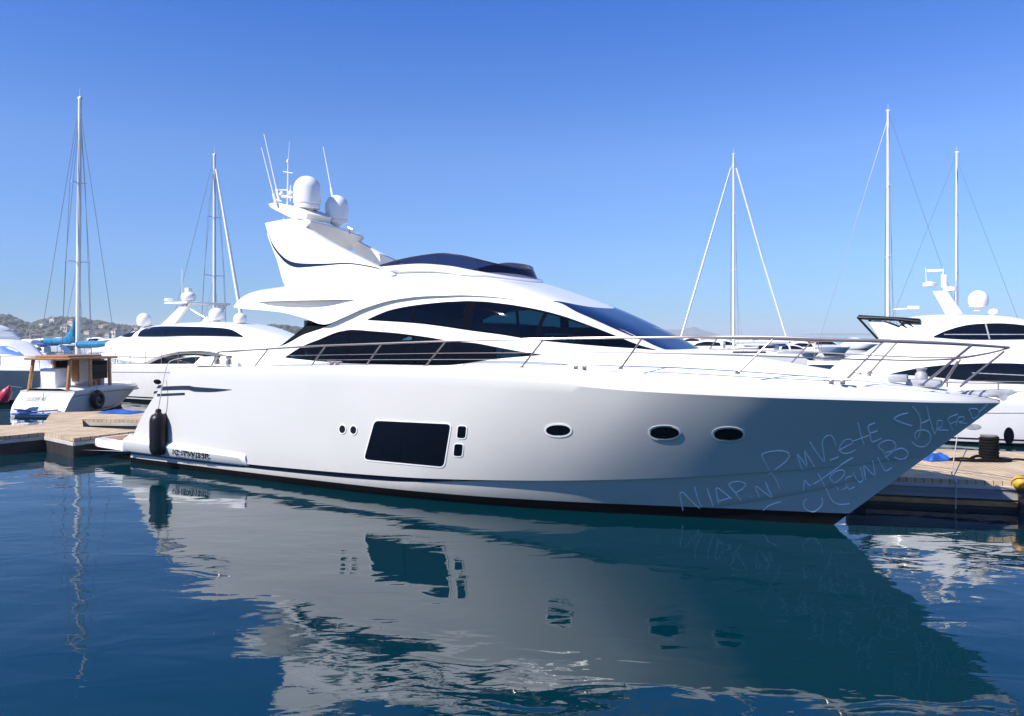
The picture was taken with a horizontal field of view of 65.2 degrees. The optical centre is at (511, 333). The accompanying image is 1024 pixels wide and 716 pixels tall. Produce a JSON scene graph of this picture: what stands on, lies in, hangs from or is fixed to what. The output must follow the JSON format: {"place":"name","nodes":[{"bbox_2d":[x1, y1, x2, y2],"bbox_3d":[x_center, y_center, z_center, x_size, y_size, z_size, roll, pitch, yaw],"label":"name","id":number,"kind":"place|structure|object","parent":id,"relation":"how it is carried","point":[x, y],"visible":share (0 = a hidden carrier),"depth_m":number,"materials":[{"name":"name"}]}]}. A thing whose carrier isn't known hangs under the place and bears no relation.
{"place":"outdoors","nodes":[
{"label":"outdoors","id":0,"kind":"place"},
{"bbox_2d":[1,319,126,336],"bbox_3d":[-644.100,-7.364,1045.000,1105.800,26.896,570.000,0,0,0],"label":"hill","id":1,"kind":"structure","parent":0,"point":[13,326],"depth_m":874.38,"materials":[{"name":"green plant"}]},
{"bbox_2d":[30,334,42,336],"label":"house","id":2,"kind":"structure","parent":1,"relation":"on","point":[35,335],"depth_m":777.33,"materials":[{"name":"beige"}]},
{"bbox_2d":[39,322,49,326],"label":"house","id":3,"kind":"structure","parent":1,"relation":"on","point":[46,324],"depth_m":888.70,"materials":[{"name":"beige"}]},
{"bbox_2d":[49,317,57,322],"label":"house","id":4,"kind":"structure","parent":1,"relation":"on","point":[53,319],"depth_m":916.66,"materials":[{"name":"beige"}]},
{"bbox_2d":[60,324,69,331],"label":"house","id":5,"kind":"structure","parent":1,"relation":"on","point":[66,328],"depth_m":842.99,"materials":[{"name":"beige"}]},
{"bbox_2d":[67,319,74,325],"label":"house","id":6,"kind":"structure","parent":1,"relation":"on","point":[70,322],"depth_m":897.83,"materials":[{"name":"beige"}]},
{"bbox_2d":[84,330,92,334],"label":"house","id":7,"kind":"structure","parent":1,"relation":"on","point":[87,332],"depth_m":827.47,"materials":[{"name":"beige"}]},
{"bbox_2d":[98,324,111,327],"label":"house","id":8,"kind":"structure","parent":1,"relation":"on","point":[102,325],"depth_m":914.28,"materials":[{"name":"beige"}]},
{"bbox_2d":[111,328,121,336],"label":"house","id":9,"kind":"structure","parent":1,"relation":"on","point":[117,332],"depth_m":800.95,"materials":[{"name":"beige"}]},
{"bbox_2d":[0,314,302,336],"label":"woodland","id":10,"kind":"object","parent":1,"relation":"on","point":[33,325],"visible":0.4,"depth_m":907.56,"materials":[{"name":"green plant"}]},
{"bbox_2d":[0,334,1023,715],"bbox_3d":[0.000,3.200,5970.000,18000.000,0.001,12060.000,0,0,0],"label":"water","id":11,"kind":"structure","parent":0,"point":[128,586],"depth_m":9.46,"materials":[{"name":"teal liquid"}]},
{"bbox_2d":[0,325,57,403],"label":"motor yacht","id":12,"kind":"object","parent":11,"relation":"on","point":[15,350],"visible":0.72,"depth_m":35.73,"materials":[{"name":"white paint"}]},
{"bbox_2d":[0,385,21,402],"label":"ball fender","id":13,"kind":"object","parent":12,"relation":"hanging from","point":[5,394],"visible":1,"depth_m":30.48,"materials":[{"name":"red plastic"}]},
{"bbox_2d":[22,339,41,344],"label":"moored boat","id":14,"kind":"object","parent":11,"relation":"on","point":[33,341],"visible":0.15,"depth_m":120.55,"materials":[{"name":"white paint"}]},
{"bbox_2d":[34,343,58,360],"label":"moored boat","id":15,"kind":"object","parent":11,"relation":"on","point":[46,348],"visible":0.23,"depth_m":94.44,"materials":[{"name":"white"}]},
{"bbox_2d":[38,339,70,351],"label":"moored boat","id":16,"kind":"object","parent":11,"relation":"on","point":[65,348],"visible":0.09,"depth_m":138.74,"materials":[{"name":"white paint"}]},
{"bbox_2d":[35,338,74,349],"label":"moored boat","id":17,"kind":"object","parent":11,"relation":"on","point":[70,347],"visible":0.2,"depth_m":149.71,"materials":[{"name":"white"}]},
{"bbox_2d":[0,410,144,457],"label":"dock","id":18,"kind":"object","parent":11,"relation":"on","point":[69,434],"visible":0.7,"depth_m":21.93,"materials":[{"name":"beige wood"}]},
{"bbox_2d":[98,409,144,413],"bbox_3d":[-13.370,2.639,27.400,1.421,0.099,0.800,0,0,17],"label":"tarpaulin","id":19,"kind":"object","parent":18,"relation":"on","point":[119,411],"visible":0.98,"depth_m":27.20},
{"bbox_2d":[10,354,138,416],"bbox_3d":[-17.948,2.325,33.763,2.580,2.950,5.980,0,0,9],"label":"cabin boat","id":20,"kind":"object","parent":11,"relation":"on","point":[68,382],"visible":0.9,"depth_m":31.92,"materials":[{"name":"white paint"}]},
{"bbox_2d":[90,383,104,408],"bbox_3d":[-16.794,2.480,32.408,0.254,1.153,0.760,0,0,9],"label":"tyre fender","id":21,"kind":"object","parent":20,"relation":"hanging from","point":[97,399],"visible":1,"depth_m":32.30,"materials":[{"name":"black rubber"}]},
{"bbox_2d":[39,96,117,361],"bbox_3d":[-22.974,-4.524,42.104,8.556,16.648,1.965,0,0,32],"label":"sailing boat","id":22,"kind":"object","parent":11,"relation":"on","point":[72,336],"visible":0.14,"depth_m":41.86,"materials":[{"name":"white paint"}]},
{"bbox_2d":[87,337,104,340],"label":"moored boat","id":23,"kind":"object","parent":11,"relation":"on","point":[95,338],"visible":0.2,"depth_m":189.09,"materials":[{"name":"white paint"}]},
{"bbox_2d":[89,338,113,352],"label":"moored boat","id":24,"kind":"object","parent":11,"relation":"on","point":[99,350],"visible":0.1,"depth_m":133.32,"materials":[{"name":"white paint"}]},
{"bbox_2d":[100,288,294,401],"bbox_3d":[-12.296,0.300,37.127,17.861,7.000,4.757,0,0,32],"label":"motor yacht","id":25,"kind":"object","parent":11,"relation":"on","point":[145,353],"visible":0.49,"depth_m":37.22,"materials":[{"name":"white paint"}]},
{"bbox_2d":[175,148,241,321],"bbox_3d":[-21.814,-4.846,58.146,12.078,17.292,2.775,0,0,32],"label":"sailing boat","id":26,"kind":"object","parent":11,"relation":"on","point":[215,178],"visible":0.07,"depth_m":57.90,"materials":[{"name":"white paint"}]},
{"bbox_2d":[87,134,1016,524],"bbox_3d":[-2.001,-0.541,17.968,22.574,8.682,5.723,0,0,32],"label":"motor yacht","id":27,"kind":"object","parent":11,"relation":"on","point":[457,378],"visible":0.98,"depth_m":14.45,"materials":[{"name":"white paint"}]},
{"bbox_2d":[149,357,188,455],"bbox_3d":[-8.125,1.703,19.014,0.910,2.339,0.398,0,0,-28],"label":"fender","id":28,"kind":"object","parent":27,"relation":"hanging from","point":[158,431],"visible":0.99,"depth_m":18.75,"materials":[{"name":"black rubber"}]},
{"bbox_2d":[684,339,700,342],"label":"moored boat","id":29,"kind":"object","parent":11,"relation":"on","point":[691,340],"visible":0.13,"depth_m":180.10,"materials":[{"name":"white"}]},
{"bbox_2d":[691,339,728,350],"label":"moored boat","id":30,"kind":"object","parent":11,"relation":"on","point":[707,343],"visible":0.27,"depth_m":108.58,"materials":[{"name":"white"}]},
{"bbox_2d":[714,339,758,348],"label":"moored boat","id":31,"kind":"object","parent":11,"relation":"on","point":[727,344],"visible":0.27,"depth_m":117.06,"materials":[{"name":"white paint"}]},
{"bbox_2d":[681,149,813,365],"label":"sailing boat","id":32,"kind":"object","parent":11,"relation":"on","point":[802,361],"visible":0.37,"depth_m":74.92,"materials":[{"name":"white paint"}]},
{"bbox_2d":[741,344,762,346],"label":"moored boat","id":33,"kind":"object","parent":11,"relation":"on","point":[751,345],"visible":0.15,"depth_m":150.22,"materials":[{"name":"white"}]},
{"bbox_2d":[758,341,795,348],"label":"moored boat","id":34,"kind":"object","parent":11,"relation":"on","point":[760,346],"visible":0.07,"depth_m":132.81,"materials":[{"name":"white plastic"}]},
{"bbox_2d":[764,341,823,356],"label":"moored boat","id":35,"kind":"object","parent":11,"relation":"on","point":[811,347],"visible":0.3,"depth_m":111.56,"materials":[{"name":"white paint"}]},
{"bbox_2d":[769,344,819,358],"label":"moored boat","id":36,"kind":"object","parent":11,"relation":"on","point":[794,347],"visible":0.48,"depth_m":103.72,"materials":[{"name":"white plastic"}]},
{"bbox_2d":[814,342,849,354],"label":"moored boat","id":37,"kind":"object","parent":11,"relation":"on","point":[833,347],"visible":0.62,"depth_m":125.25,"materials":[{"name":"white"}]},
{"bbox_2d":[840,338,879,348],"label":"moored boat","id":38,"kind":"object","parent":11,"relation":"on","point":[859,345],"visible":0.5,"depth_m":167.61,"materials":[{"name":"white plastic"}]},
{"bbox_2d":[807,110,958,368],"bbox_3d":[28.475,-6.720,59.952,12.078,21.040,2.775,0,0,10],"label":"sailing boat","id":39,"kind":"object","parent":11,"relation":"on","point":[831,364],"visible":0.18,"depth_m":59.93,"materials":[{"name":"white paint"}]},
{"bbox_2d":[831,268,1023,446],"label":"motor yacht","id":40,"kind":"object","parent":11,"relation":"on","point":[1003,421],"visible":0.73,"depth_m":23.50,"materials":[{"name":"white paint"}]},
{"bbox_2d":[862,449,1023,510],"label":"dock","id":41,"kind":"object","parent":11,"relation":"on","point":[980,485],"visible":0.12,"depth_m":14.83,"materials":[{"name":"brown wood"}]},
{"bbox_2d":[923,452,950,460],"bbox_3d":[8.924,2.572,16.900,0.568,0.153,0.400,0,0,-17],"label":"tarpaulin","id":42,"kind":"object","parent":41,"relation":"on","point":[939,456],"visible":0.69,"depth_m":16.77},
{"bbox_2d":[951,434,957,508],"bbox_3d":[9.094,2.735,16.426,0.122,0.890,4.345,0,0,29],"label":"mooring rope","id":43,"kind":"object","parent":41,"relation":"attached to","point":[955,481],"visible":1,"depth_m":14.55,"materials":[{"name":"grey"}]},
{"bbox_2d":[949,434,1023,461],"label":"rope coil","id":44,"kind":"object","parent":41,"relation":"on","point":[988,449],"visible":1,"depth_m":16.74,"materials":[{"name":"black fabric"}]},
{"bbox_2d":[1018,489,1023,512],"bbox_3d":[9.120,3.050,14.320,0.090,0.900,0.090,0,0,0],"label":"dock pile","id":45,"kind":"object","parent":41,"relation":"attached to","point":[1020,501],"visible":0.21,"depth_m":14.28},
{"bbox_2d":[1011,475,1023,489],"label":"buoy","id":46,"kind":"object","parent":45,"relation":"hanging from","point":[1017,481],"visible":1,"depth_m":14.18,"materials":[{"name":"yellow plastic"}]},
{"bbox_2d":[893,151,1017,317],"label":"sailing boat","id":47,"kind":"object","parent":11,"relation":"on","point":[956,244],"visible":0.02,"depth_m":65.92,"materials":[{"name":"white paint"}]},
{"bbox_2d":[0,0,1023,333],"label":"sky","id":48,"kind":"structure","parent":0,"point":[589,145],"materials":[{"name":"blue"}]},
{"bbox_2d":[666,327,719,334],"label":"headland","id":49,"kind":"structure","parent":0,"point":[693,331],"depth_m":3449.10,"materials":[{"name":"grey"}]}
]}

